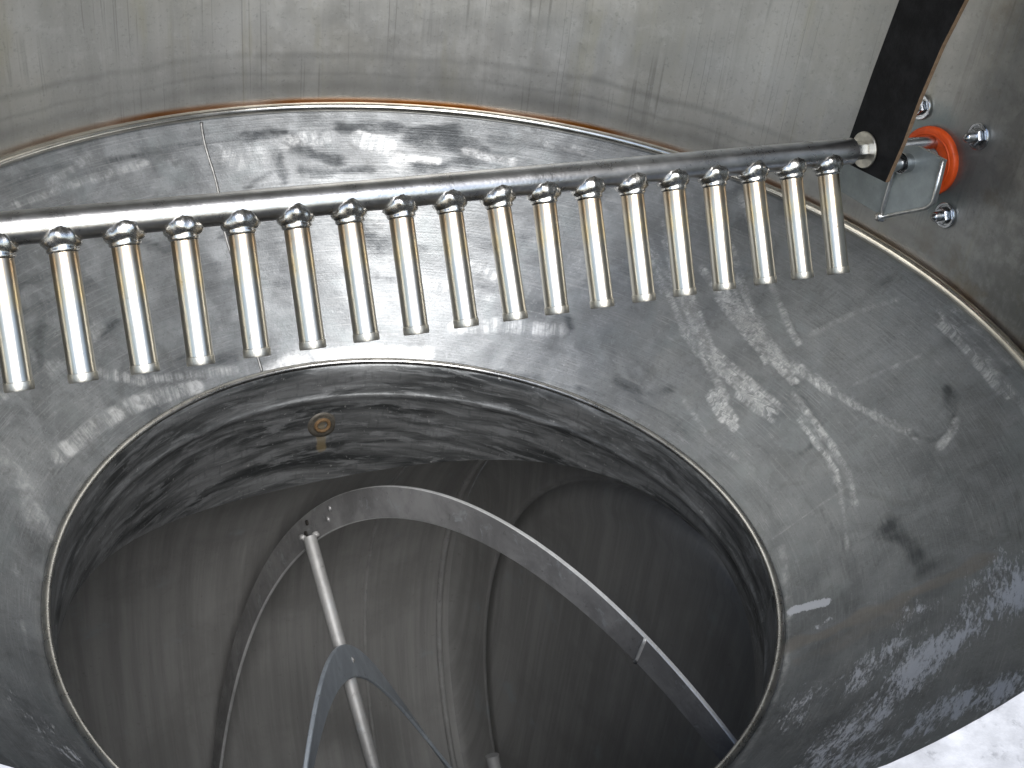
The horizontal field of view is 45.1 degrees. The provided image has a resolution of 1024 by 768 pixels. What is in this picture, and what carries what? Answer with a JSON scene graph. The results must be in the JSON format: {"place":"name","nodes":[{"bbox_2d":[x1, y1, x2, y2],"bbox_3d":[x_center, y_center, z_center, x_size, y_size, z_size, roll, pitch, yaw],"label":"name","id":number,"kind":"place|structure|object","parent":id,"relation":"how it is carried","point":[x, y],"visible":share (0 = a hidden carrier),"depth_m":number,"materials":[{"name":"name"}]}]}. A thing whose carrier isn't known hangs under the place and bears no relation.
{"place":"outdoors","nodes":[
{"label":"outdoors","id":0,"kind":"place"},
{"label":"ground","id":1,"kind":"structure","parent":0,"visible":0},
{"bbox_2d":[0,0,1023,767],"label":"mixer vessel","id":2,"kind":"object","parent":1,"relation":"on","point":[780,524],"visible":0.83,"depth_m":2.54,"materials":[{"name":"metal"}]},
{"bbox_2d":[0,131,937,392],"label":"spray bar","id":3,"kind":"object","parent":2,"relation":"attached to","point":[58,234],"visible":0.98,"depth_m":1.81,"materials":[{"name":"metal"}]},
{"bbox_2d":[839,145,946,221],"bbox_3d":[0.653,-0.383,2.233,0.062,0.167,0.290,-8,37,-22],"label":"pivot bracket","id":4,"kind":"object","parent":3,"relation":"attached to","point":[913,184],"visible":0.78,"depth_m":2.19,"materials":[{"name":"metal"}]},
{"bbox_2d":[849,0,968,181],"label":"strap","id":5,"kind":"object","parent":3,"relation":"attached to","point":[918,34],"visible":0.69,"depth_m":2.06,"materials":[{"name":"black rubber"}]},
{"bbox_2d":[212,485,736,767],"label":"ribbon agitator","id":6,"kind":"object","parent":2,"relation":"in","point":[346,665],"visible":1,"depth_m":2.78,"materials":[{"name":"metal"}]},
{"bbox_2d":[916,95,930,119],"bbox_3d":[0.733,-0.503,2.242,0.034,0.048,0.048,-16,41,-31],"label":"bolt","id":7,"kind":"object","parent":2,"relation":"attached to","point":[924,110],"depth_m":2.24,"materials":[{"name":"metal"}]},
{"bbox_2d":[909,126,958,193],"bbox_3d":[0.758,-0.407,2.253,0.026,0.127,0.127,-14,39,-28],"label":"gasket","id":8,"kind":"object","parent":2,"relation":"attached to","point":[947,149],"visible":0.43,"depth_m":2.21,"materials":[{"name":"orange rubber"}]},
{"bbox_2d":[930,202,954,228],"bbox_3d":[0.778,-0.305,2.245,0.034,0.048,0.048,-11,38,-25],"label":"bolt","id":9,"kind":"object","parent":2,"relation":"attached to","point":[942,215],"depth_m":2.24,"materials":[{"name":"metal"}]},
{"bbox_2d":[963,123,988,149],"bbox_3d":[0.801,-0.430,2.146,0.034,0.048,0.048,-10,38,-24],"label":"bolt","id":10,"kind":"object","parent":2,"relation":"attached to","point":[976,136],"depth_m":2.14,"materials":[{"name":"metal"}]}
]}

